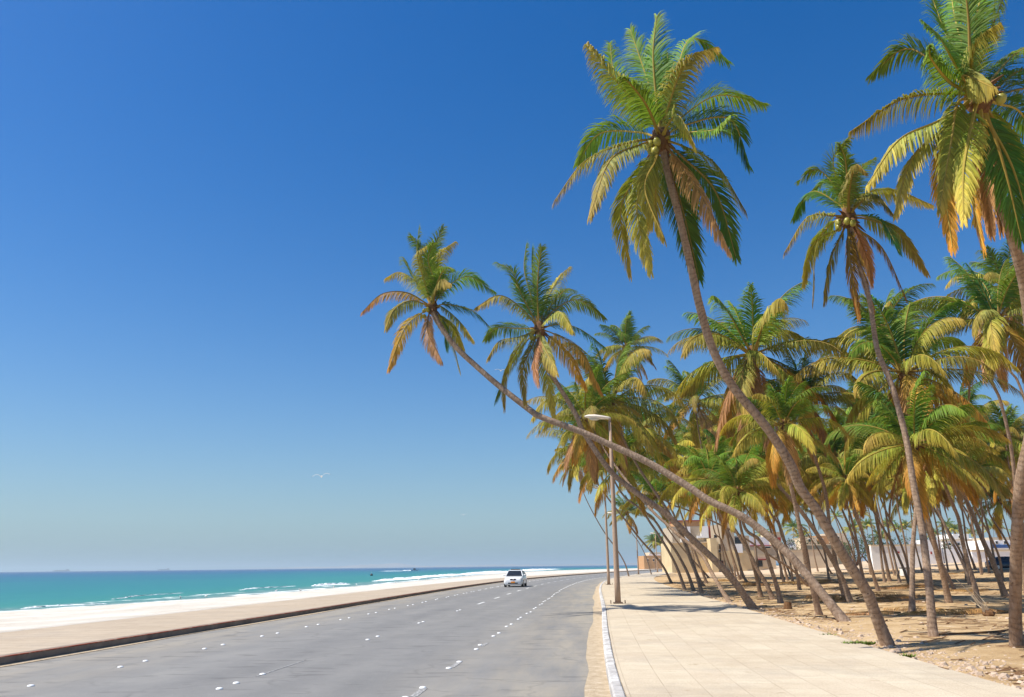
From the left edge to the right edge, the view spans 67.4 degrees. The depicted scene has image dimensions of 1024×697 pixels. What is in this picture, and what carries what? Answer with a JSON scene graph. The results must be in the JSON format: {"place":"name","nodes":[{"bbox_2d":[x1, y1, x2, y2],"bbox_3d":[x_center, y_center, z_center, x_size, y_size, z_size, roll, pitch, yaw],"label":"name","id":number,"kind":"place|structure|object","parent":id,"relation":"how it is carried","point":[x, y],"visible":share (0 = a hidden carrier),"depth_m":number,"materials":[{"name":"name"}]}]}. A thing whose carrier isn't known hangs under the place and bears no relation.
{"place":"outdoors","nodes":[
{"label":"outdoors","id":0,"kind":"place"},
{"bbox_2d":[0,569,654,654],"bbox_3d":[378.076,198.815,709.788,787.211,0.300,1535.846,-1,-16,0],"label":"promenade","id":1,"kind":"structure","parent":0,"point":[26,640],"depth_m":25.63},
{"bbox_2d":[0,570,661,696],"bbox_3d":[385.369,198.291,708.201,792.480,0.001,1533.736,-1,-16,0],"label":"road","id":2,"kind":"structure","parent":0,"point":[540,650],"depth_m":16.24,"materials":[{"name":"asphalt"}]},
{"bbox_2d":[0,576,559,666],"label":"gutter dust","id":3,"kind":"object","parent":2,"relation":"on","point":[21,662],"visible":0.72,"depth_m":20.44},
{"bbox_2d":[256,610,487,696],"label":"worn lane markings","id":4,"kind":"object","parent":2,"relation":"on","point":[417,693],"visible":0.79,"depth_m":13.98,"materials":[{"name":"paint"}]},
{"bbox_2d":[0,565,778,664],"bbox_3d":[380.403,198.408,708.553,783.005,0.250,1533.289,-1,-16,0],"label":"kerb","id":5,"kind":"structure","parent":2,"relation":"on","point":[32,656],"depth_m":21.77,"materials":[{"name":"concrete"}]},
{"bbox_2d":[0,570,636,657],"bbox_3d":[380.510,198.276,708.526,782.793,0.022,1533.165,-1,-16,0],"label":"kerb edge paint","id":6,"kind":"object","parent":5,"relation":"on","point":[202,626],"visible":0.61,"depth_m":21.70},
{"bbox_2d":[503,569,526,586],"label":"driving car","id":7,"kind":"object","parent":2,"relation":"on","point":[515,577],"visible":0.99,"depth_m":68.54,"materials":[{"name":"paint"}]},
{"bbox_2d":[584,581,610,696],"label":"gutter sand","id":8,"kind":"structure","parent":2,"relation":"on","point":[596,684],"depth_m":15.20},
{"bbox_2d":[0,563,778,611],"bbox_3d":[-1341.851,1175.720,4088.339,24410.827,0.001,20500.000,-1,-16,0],"label":"sea","id":9,"kind":"structure","parent":0,"point":[19,591],"depth_m":175.09,"materials":[{"name":"liquid"}]},
{"bbox_2d":[461,571,507,574],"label":"breaking wave","id":10,"kind":"object","parent":9,"relation":"on","point":[487,572],"visible":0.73,"depth_m":314.08,"materials":[{"name":"liquid"}]},
{"bbox_2d":[256,563,636,568],"bbox_3d":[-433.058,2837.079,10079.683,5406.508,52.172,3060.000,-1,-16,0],"label":"distant hills","id":11,"kind":"structure","parent":0,"point":[394,565],"depth_m":8635.45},
{"bbox_2d":[0,561,1023,686],"bbox_3d":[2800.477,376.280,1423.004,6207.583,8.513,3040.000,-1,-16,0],"label":"ground","id":12,"kind":"structure","parent":0,"point":[10,621],"depth_m":33.66,"materials":[{"name":"sand"}]},
{"bbox_2d":[552,437,628,575],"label":"palm tree","id":13,"kind":"object","parent":12,"relation":"on","point":[579,476],"visible":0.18,"depth_m":116.53,"materials":[{"name":"green plant"}]},
{"bbox_2d":[536,405,672,582],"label":"palm tree","id":14,"kind":"object","parent":12,"relation":"on","point":[560,452],"visible":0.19,"depth_m":72.91,"materials":[{"name":"green plant"}]},
{"bbox_2d":[361,224,850,621],"bbox_3d":[2.187,1.759,29.826,17.981,16.577,5.744,-6,-17,18],"label":"palm tree","id":15,"kind":"object","parent":12,"relation":"on","point":[433,285],"visible":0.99,"depth_m":31.42,"materials":[{"name":"green plant"}]},
{"bbox_2d":[599,575,626,696],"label":"kerbstones","id":16,"kind":"object","parent":12,"relation":"on","point":[615,686],"visible":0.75,"depth_m":13.76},
{"bbox_2d":[473,241,759,608],"bbox_3d":[3.936,2.642,31.016,10.881,15.542,5.118,-1,-16,0],"label":"palm tree","id":17,"kind":"object","parent":12,"relation":"on","point":[540,349],"visible":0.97,"depth_m":31.57,"materials":[{"name":"green plant"}]},
{"bbox_2d":[530,341,703,592],"bbox_3d":[5.695,7.119,47.334,8.984,15.644,8.460,-11,-19,33],"label":"palm tree","id":18,"kind":"object","parent":12,"relation":"on","point":[643,390],"visible":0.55,"depth_m":47.26,"materials":[{"name":"green plant"}]},
{"bbox_2d":[556,423,685,589],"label":"palm tree","id":19,"kind":"object","parent":12,"relation":"on","point":[589,488],"visible":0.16,"depth_m":54.94,"materials":[{"name":"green plant"}]},
{"bbox_2d":[602,494,654,574],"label":"palm tree","id":20,"kind":"object","parent":12,"relation":"on","point":[629,518],"visible":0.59,"depth_m":133.00,"materials":[{"name":"green plant"}]},
{"bbox_2d":[526,364,731,601],"bbox_3d":[6.588,7.096,42.256,12.427,13.013,6.369,-12,-19,34],"label":"palm tree","id":21,"kind":"object","parent":12,"relation":"on","point":[583,409],"visible":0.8,"depth_m":44.32,"materials":[{"name":"green plant"}]},
{"bbox_2d":[579,428,695,590],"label":"palm tree","id":22,"kind":"object","parent":12,"relation":"on","point":[632,445],"visible":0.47,"depth_m":50.48,"materials":[{"name":"green plant"}]},
{"bbox_2d":[638,552,661,568],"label":"peach building","id":23,"kind":"structure","parent":12,"relation":"on","point":[643,563],"depth_m":318.16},
{"bbox_2d":[642,532,662,569],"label":"palm tree","id":24,"kind":"object","parent":12,"relation":"on","point":[652,540],"visible":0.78,"depth_m":246.25,"materials":[{"name":"green plant"}]},
{"bbox_2d":[602,385,705,585],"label":"palm tree","id":25,"kind":"object","parent":12,"relation":"on","point":[668,448],"visible":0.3,"depth_m":62.76,"materials":[{"name":"green plant"}]},
{"bbox_2d":[616,457,709,577],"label":"palm tree","id":26,"kind":"object","parent":12,"relation":"on","point":[644,492],"visible":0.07,"depth_m":94.64,"materials":[{"name":"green plant"}]},
{"bbox_2d":[594,310,736,578],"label":"palm tree","id":27,"kind":"object","parent":12,"relation":"on","point":[626,335],"visible":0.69,"depth_m":91.46,"materials":[{"name":"green plant"}]},
{"bbox_2d":[634,424,708,582],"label":"palm tree","id":28,"kind":"object","parent":12,"relation":"on","point":[689,442],"visible":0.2,"depth_m":69.71,"materials":[{"name":"green plant"}]},
{"bbox_2d":[647,360,749,583],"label":"palm tree","id":29,"kind":"object","parent":12,"relation":"on","point":[694,401],"visible":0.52,"depth_m":65.87,"materials":[{"name":"green plant"}]},
{"bbox_2d":[668,490,742,574],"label":"palm tree","id":30,"kind":"object","parent":12,"relation":"on","point":[708,523],"visible":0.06,"depth_m":89.54,"materials":[{"name":"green plant"}]},
{"bbox_2d":[671,412,740,579],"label":"palm tree","id":31,"kind":"object","parent":12,"relation":"on","point":[702,440],"visible":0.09,"depth_m":81.55,"materials":[{"name":"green plant"}]},
{"bbox_2d":[661,520,754,572],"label":"apartment house","id":32,"kind":"structure","parent":12,"relation":"on","point":[708,538],"depth_m":159.71,"materials":[{"name":"beige concrete"}]},
{"bbox_2d":[621,461,808,586],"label":"palm tree","id":33,"kind":"object","parent":12,"relation":"on","point":[659,487],"visible":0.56,"depth_m":57.50,"materials":[{"name":"green plant"}]},
{"bbox_2d":[659,436,776,599],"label":"palm tree","id":34,"kind":"object","parent":12,"relation":"on","point":[699,461],"visible":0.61,"depth_m":39.04,"materials":[{"name":"green plant"}]},
{"bbox_2d":[552,10,895,645],"bbox_3d":[4.390,-1.627,17.677,7.002,16.347,5.158,-1,-16,0],"label":"palm tree","id":35,"kind":"object","parent":12,"relation":"on","point":[649,105],"visible":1,"depth_m":18.24,"materials":[{"name":"green plant"}]},
{"bbox_2d":[676,428,784,596],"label":"palm tree","id":36,"kind":"object","parent":12,"relation":"on","point":[758,585],"visible":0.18,"depth_m":41.24,"materials":[{"name":"green plant"}]},
{"bbox_2d":[699,402,761,581],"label":"palm tree","id":37,"kind":"object","parent":12,"relation":"on","point":[716,427],"visible":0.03,"depth_m":72.25,"materials":[{"name":"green plant"}]},
{"bbox_2d":[686,388,785,583],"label":"palm tree","id":38,"kind":"object","parent":12,"relation":"on","point":[776,549],"visible":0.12,"depth_m":69.19,"materials":[{"name":"green plant"}]},
{"bbox_2d":[687,447,788,602],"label":"palm tree","id":39,"kind":"object","parent":12,"relation":"on","point":[738,494],"visible":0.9,"depth_m":34.69,"materials":[{"name":"green plant"}]},
{"bbox_2d":[702,436,788,580],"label":"palm tree","id":40,"kind":"object","parent":12,"relation":"on","point":[781,557],"visible":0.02,"depth_m":74.30,"materials":[{"name":"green plant"}]},
{"bbox_2d":[706,421,812,589],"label":"palm tree","id":41,"kind":"object","parent":12,"relation":"on","point":[781,502],"visible":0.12,"depth_m":51.39,"materials":[{"name":"green plant"}]},
{"bbox_2d":[666,281,853,601],"bbox_3d":[11.956,4.269,36.198,8.682,14.915,10.349,-1,-16,0],"label":"palm tree","id":42,"kind":"object","parent":12,"relation":"on","point":[747,377],"visible":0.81,"depth_m":36.81,"materials":[{"name":"green plant"}]},
{"bbox_2d":[749,537,776,569],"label":"house","id":43,"kind":"structure","parent":12,"relation":"on","point":[762,562],"depth_m":169.51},
{"bbox_2d":[740,581,804,585],"bbox_3d":[20.142,18.305,59.626,5.810,0.506,1.504,-2,-16,5],"label":"frond heap","id":44,"kind":"object","parent":12,"relation":"on","point":[754,583],"visible":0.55,"depth_m":59.55,"materials":[{"name":"brown plant"}]},
{"bbox_2d":[743,493,804,576],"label":"palm tree","id":45,"kind":"object","parent":12,"relation":"on","point":[771,509],"visible":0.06,"depth_m":89.93,"materials":[{"name":"green plant"}]},
{"bbox_2d":[719,375,849,614],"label":"palm tree","id":46,"kind":"object","parent":12,"relation":"on","point":[791,435],"visible":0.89,"depth_m":25.87,"materials":[{"name":"green plant"}]},
{"bbox_2d":[781,519,808,534],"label":"palm tree","id":47,"kind":"object","parent":12,"relation":"on","point":[793,526],"visible":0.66,"depth_m":226.99,"materials":[{"name":"green plant"}]},
{"bbox_2d":[766,499,832,573],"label":"palm tree","id":48,"kind":"object","parent":12,"relation":"on","point":[807,511],"visible":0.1,"depth_m":96.94,"materials":[{"name":"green plant"}]},
{"bbox_2d":[770,453,829,581],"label":"palm tree","id":49,"kind":"object","parent":12,"relation":"on","point":[790,506],"visible":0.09,"depth_m":69.32,"materials":[{"name":"green plant"}]},
{"bbox_2d":[782,532,819,549],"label":"shrub","id":50,"kind":"object","parent":12,"relation":"on","point":[796,546],"visible":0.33,"depth_m":169.08,"materials":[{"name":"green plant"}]},
{"bbox_2d":[778,549,838,569],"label":"compound wall","id":51,"kind":"structure","parent":12,"relation":"on","point":[818,557],"depth_m":144.53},
{"bbox_2d":[757,352,884,598],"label":"palm tree","id":52,"kind":"object","parent":12,"relation":"on","point":[840,392],"visible":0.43,"depth_m":37.91,"materials":[{"name":"green plant"}]},
{"bbox_2d":[794,533,847,548],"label":"ochre house","id":53,"kind":"structure","parent":12,"relation":"on","point":[824,538],"depth_m":195.75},
{"bbox_2d":[807,544,850,563],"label":"mossy wall","id":54,"kind":"structure","parent":12,"relation":"on","point":[809,546],"depth_m":159.60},
{"bbox_2d":[794,441,873,576],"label":"palm tree","id":55,"kind":"object","parent":12,"relation":"on","point":[821,458],"visible":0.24,"depth_m":52.50,"materials":[{"name":"green plant"}]},
{"bbox_2d":[780,408,893,575],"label":"palm tree","id":56,"kind":"object","parent":12,"relation":"on","point":[858,440],"visible":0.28,"depth_m":52.34,"materials":[{"name":"green plant"}]},
{"bbox_2d":[669,574,1023,683],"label":"leaf litter","id":57,"kind":"object","parent":12,"relation":"on","point":[944,620],"visible":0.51,"depth_m":26.99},
{"bbox_2d":[817,395,886,581],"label":"palm tree","id":58,"kind":"object","parent":12,"relation":"on","point":[847,411],"visible":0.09,"depth_m":64.56,"materials":[{"name":"green plant"}]},
{"bbox_2d":[805,445,899,590],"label":"palm tree","id":59,"kind":"object","parent":12,"relation":"on","point":[847,489],"visible":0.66,"depth_m":46.87,"materials":[{"name":"green plant"}]},
{"bbox_2d":[842,518,865,558],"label":"palm tree","id":60,"kind":"object","parent":12,"relation":"on","point":[847,528],"visible":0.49,"depth_m":226.72,"materials":[{"name":"green plant"}]},
{"bbox_2d":[685,590,1023,689],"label":"pebbles","id":61,"kind":"object","parent":12,"relation":"on","point":[973,669],"visible":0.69,"depth_m":14.95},
{"bbox_2d":[804,417,908,583],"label":"palm tree","id":62,"kind":"object","parent":12,"relation":"on","point":[896,552],"visible":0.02,"depth_m":54.95,"materials":[{"name":"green plant"}]},
{"bbox_2d":[783,137,938,636],"bbox_3d":[9.842,0.092,21.802,5.484,15.086,3.740,13,-21,-41],"label":"palm tree","id":63,"kind":"object","parent":12,"relation":"on","point":[846,190],"visible":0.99,"depth_m":22.42,"materials":[{"name":"green plant"}]},
{"bbox_2d":[799,592,925,602],"bbox_3d":[15.693,11.154,34.078,5.215,0.641,2.602,-1,-16,0],"label":"frond heap","id":64,"kind":"object","parent":12,"relation":"on","point":[889,596],"visible":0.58,"depth_m":33.88,"materials":[{"name":"brown plant"}]},
{"bbox_2d":[831,377,895,575],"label":"palm tree","id":65,"kind":"object","parent":12,"relation":"on","point":[850,388],"visible":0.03,"depth_m":84.36,"materials":[{"name":"green plant"}]},
{"bbox_2d":[841,537,885,565],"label":"shrub","id":66,"kind":"object","parent":12,"relation":"on","point":[849,553],"visible":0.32,"depth_m":145.20,"materials":[{"name":"green plant"}]},
{"bbox_2d":[855,517,876,543],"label":"palm tree","id":67,"kind":"object","parent":12,"relation":"on","point":[867,523],"visible":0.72,"depth_m":246.79,"materials":[{"name":"green plant"}]},
{"bbox_2d":[834,477,904,581],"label":"palm tree","id":68,"kind":"object","parent":12,"relation":"on","point":[862,509],"visible":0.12,"depth_m":64.80,"materials":[{"name":"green plant"}]},
{"bbox_2d":[860,413,900,581],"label":"palm tree","id":69,"kind":"object","parent":12,"relation":"on","point":[893,556],"visible":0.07,"depth_m":62.10,"materials":[{"name":"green plant"}]},
{"bbox_2d":[862,434,909,577],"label":"palm tree","id":70,"kind":"object","parent":12,"relation":"on","point":[900,543],"visible":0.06,"depth_m":62.09,"materials":[{"name":"brown plant"}]},
{"bbox_2d":[870,393,908,563],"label":"palm tree","id":71,"kind":"object","parent":12,"relation":"on","point":[900,518],"visible":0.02,"depth_m":83.43,"materials":[{"name":"brown plant"}]},
{"bbox_2d":[868,544,922,569],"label":"white wall","id":72,"kind":"structure","parent":12,"relation":"on","point":[875,555],"depth_m":107.97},
{"bbox_2d":[828,283,971,584],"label":"palm tree","id":73,"kind":"object","parent":12,"relation":"on","point":[851,332],"visible":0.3,"depth_m":60.04,"materials":[{"name":"green plant"}]},
{"bbox_2d":[792,295,1023,602],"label":"palm tree","id":74,"kind":"object","parent":12,"relation":"on","point":[892,353],"visible":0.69,"depth_m":33.86,"materials":[{"name":"green plant"}]},
{"bbox_2d":[880,583,937,589],"bbox_3d":[24.879,15.242,48.982,4.509,0.488,1.628,4,-17,-17],"label":"frond heap","id":75,"kind":"object","parent":12,"relation":"on","point":[904,586],"visible":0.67,"depth_m":48.90,"materials":[{"name":"brown plant"}]},
{"bbox_2d":[869,453,963,589],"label":"palm tree","id":76,"kind":"object","parent":12,"relation":"on","point":[905,501],"visible":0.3,"depth_m":46.51,"materials":[{"name":"green plant"}]},
{"bbox_2d":[827,606,1006,615],"bbox_3d":[13.473,8.890,25.728,7.584,0.435,2.548,-2,-16,6],"label":"frond heap","id":77,"kind":"object","parent":12,"relation":"on","point":[947,612],"visible":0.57,"depth_m":25.18,"materials":[{"name":"brown plant"}]},
{"bbox_2d":[824,371,1010,611],"bbox_3d":[15.036,5.219,27.806,5.620,8.416,6.625,-1,-16,0],"label":"palm tree","id":78,"kind":"object","parent":12,"relation":"on","point":[929,430],"visible":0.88,"depth_m":27.94,"materials":[{"name":"green plant"}]},
{"bbox_2d":[895,473,942,561],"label":"palm tree","id":79,"kind":"object","parent":12,"relation":"on","point":[937,532],"visible":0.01,"depth_m":84.59,"materials":[{"name":"brown plant"}]},
{"bbox_2d":[886,488,953,571],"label":"palm tree","id":80,"kind":"object","parent":12,"relation":"on","point":[896,512],"visible":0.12,"depth_m":92.42,"materials":[{"name":"green plant"}]},
{"bbox_2d":[878,452,979,580],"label":"palm tree","id":81,"kind":"object","parent":12,"relation":"on","point":[943,493],"visible":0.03,"depth_m":64.01,"materials":[{"name":"brown plant"}]},
{"bbox_2d":[901,497,967,569],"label":"palm tree","id":82,"kind":"object","parent":12,"relation":"on","point":[931,514],"visible":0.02,"depth_m":93.70,"materials":[{"name":"brown plant"}]},
{"bbox_2d":[848,0,1023,647],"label":"palm tree","id":83,"kind":"object","parent":12,"relation":"on","point":[992,138],"visible":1,"depth_m":14.10,"materials":[{"name":"green plant"}]},
{"bbox_2d":[874,405,1000,607],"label":"palm tree","id":84,"kind":"object","parent":12,"relation":"on","point":[957,493],"visible":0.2,"depth_m":29.99,"materials":[{"name":"green plant"}]},
{"bbox_2d":[908,540,970,563],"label":"gate house","id":85,"kind":"structure","parent":12,"relation":"on","point":[933,558],"depth_m":120.55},
{"bbox_2d":[875,422,1011,596],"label":"palm tree","id":86,"kind":"object","parent":12,"relation":"on","point":[933,498],"visible":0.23,"depth_m":37.76,"materials":[{"name":"green plant"}]},
{"bbox_2d":[939,505,949,571],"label":"palm tree","id":87,"kind":"object","parent":12,"relation":"on","point":[947,567],"visible":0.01,"depth_m":88.46,"materials":[{"name":"brown plant"}]},
{"bbox_2d":[937,534,971,548],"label":"white villa","id":88,"kind":"object","parent":12,"relation":"on","point":[957,538],"visible":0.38,"depth_m":223.28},
{"bbox_2d":[943,489,976,569],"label":"palm tree","id":89,"kind":"object","parent":12,"relation":"on","point":[970,555],"visible":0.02,"depth_m":91.08,"materials":[{"name":"brown plant"}]},
{"bbox_2d":[897,256,1023,592],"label":"palm tree","id":90,"kind":"object","parent":12,"relation":"on","point":[993,336],"visible":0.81,"depth_m":43.50,"materials":[{"name":"green plant"}]},
{"bbox_2d":[937,381,995,574],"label":"palm tree","id":91,"kind":"object","parent":12,"relation":"on","point":[964,392],"visible":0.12,"depth_m":78.96,"materials":[{"name":"green plant"}]},
{"bbox_2d":[962,507,983,573],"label":"palm tree","id":92,"kind":"object","parent":12,"relation":"on","point":[973,536],"visible":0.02,"depth_m":81.17,"materials":[{"name":"brown plant"}]},
{"bbox_2d":[939,629,1008,634],"bbox_3d":[10.902,6.669,18.047,2.643,0.045,0.235,6,-17,-23],"label":"fallen branch","id":93,"kind":"object","parent":12,"relation":"on","point":[995,631],"visible":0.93,"depth_m":17.96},
{"bbox_2d":[956,579,994,615],"bbox_3d":[14.647,7.869,24.421,1.154,1.390,0.353,-2,-16,5],"label":"frond","id":94,"kind":"object","parent":12,"relation":"on","point":[987,612],"visible":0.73,"depth_m":24.27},
{"bbox_2d":[945,446,1012,580],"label":"palm tree","id":95,"kind":"object","parent":12,"relation":"on","point":[994,468],"visible":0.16,"depth_m":62.43,"materials":[{"name":"green plant"}]},
{"bbox_2d":[935,239,1023,401],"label":"palm tree","id":96,"kind":"object","parent":12,"relation":"on","point":[991,275],"visible":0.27,"depth_m":50.90,"materials":[{"name":"green plant"}]},
{"bbox_2d":[953,440,1010,572],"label":"palm tree","id":97,"kind":"object","parent":12,"relation":"on","point":[988,567],"visible":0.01,"depth_m":81.13,"materials":[{"name":"brown plant"}]},
{"bbox_2d":[963,475,1011,540],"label":"palm tree","id":98,"kind":"object","parent":12,"relation":"on","point":[998,516],"visible":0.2,"depth_m":82.77,"materials":[{"name":"green plant"}]},
{"bbox_2d":[965,537,1009,549],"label":"shop row","id":99,"kind":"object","parent":12,"relation":"on","point":[999,544],"visible":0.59,"depth_m":194.81,"materials":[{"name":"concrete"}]},
{"bbox_2d":[958,389,1021,563],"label":"palm tree","id":100,"kind":"object","parent":12,"relation":"on","point":[1006,403],"visible":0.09,"depth_m":66.05,"materials":[{"name":"green plant"}]},
{"bbox_2d":[970,549,1009,562],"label":"white barrier","id":101,"kind":"object","parent":12,"relation":"on","point":[1004,552],"visible":0.22,"depth_m":115.74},
{"bbox_2d":[964,445,1016,549],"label":"palm tree","id":102,"kind":"object","parent":12,"relation":"on","point":[1002,479],"visible":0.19,"depth_m":65.60,"materials":[{"name":"green plant"}]},
{"bbox_2d":[963,401,1023,536],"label":"palm tree","id":103,"kind":"object","parent":12,"relation":"on","point":[998,425],"visible":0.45,"depth_m":64.71,"materials":[{"name":"green plant"}]},
{"bbox_2d":[985,556,1009,569],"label":"parked car","id":104,"kind":"object","parent":12,"relation":"on","point":[1005,560],"visible":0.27,"depth_m":87.91,"materials":[{"name":"blue paint"}]},
{"bbox_2d":[989,420,1023,541],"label":"palm tree","id":105,"kind":"object","parent":12,"relation":"on","point":[995,495],"visible":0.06,"depth_m":75.09,"materials":[{"name":"green plant"}]},
{"bbox_2d":[0,0,1023,571],"label":"sky","id":106,"kind":"structure","parent":0,"point":[204,204],"materials":[{"name":"blue"}]},
{"bbox_2d":[601,572,1023,696],"bbox_3d":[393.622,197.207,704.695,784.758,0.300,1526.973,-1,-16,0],"label":"pavement","id":107,"kind":"structure","parent":0,"point":[667,641],"depth_m":13.71,"materials":[{"name":"concrete"}]},
{"bbox_2d":[593,486,612,584],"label":"street lamp","id":108,"kind":"object","parent":107,"relation":"on","point":[607,558],"visible":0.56,"depth_m":67.38,"materials":[{"name":"metal"}]},
{"bbox_2d":[585,414,625,603],"bbox_3d":[4.222,7.200,35.114,1.500,8.498,0.420,-2,-16,5],"label":"street lamp","id":109,"kind":"object","parent":107,"relation":"on","point":[615,548],"visible":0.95,"depth_m":34.77,"materials":[{"name":"metal"}]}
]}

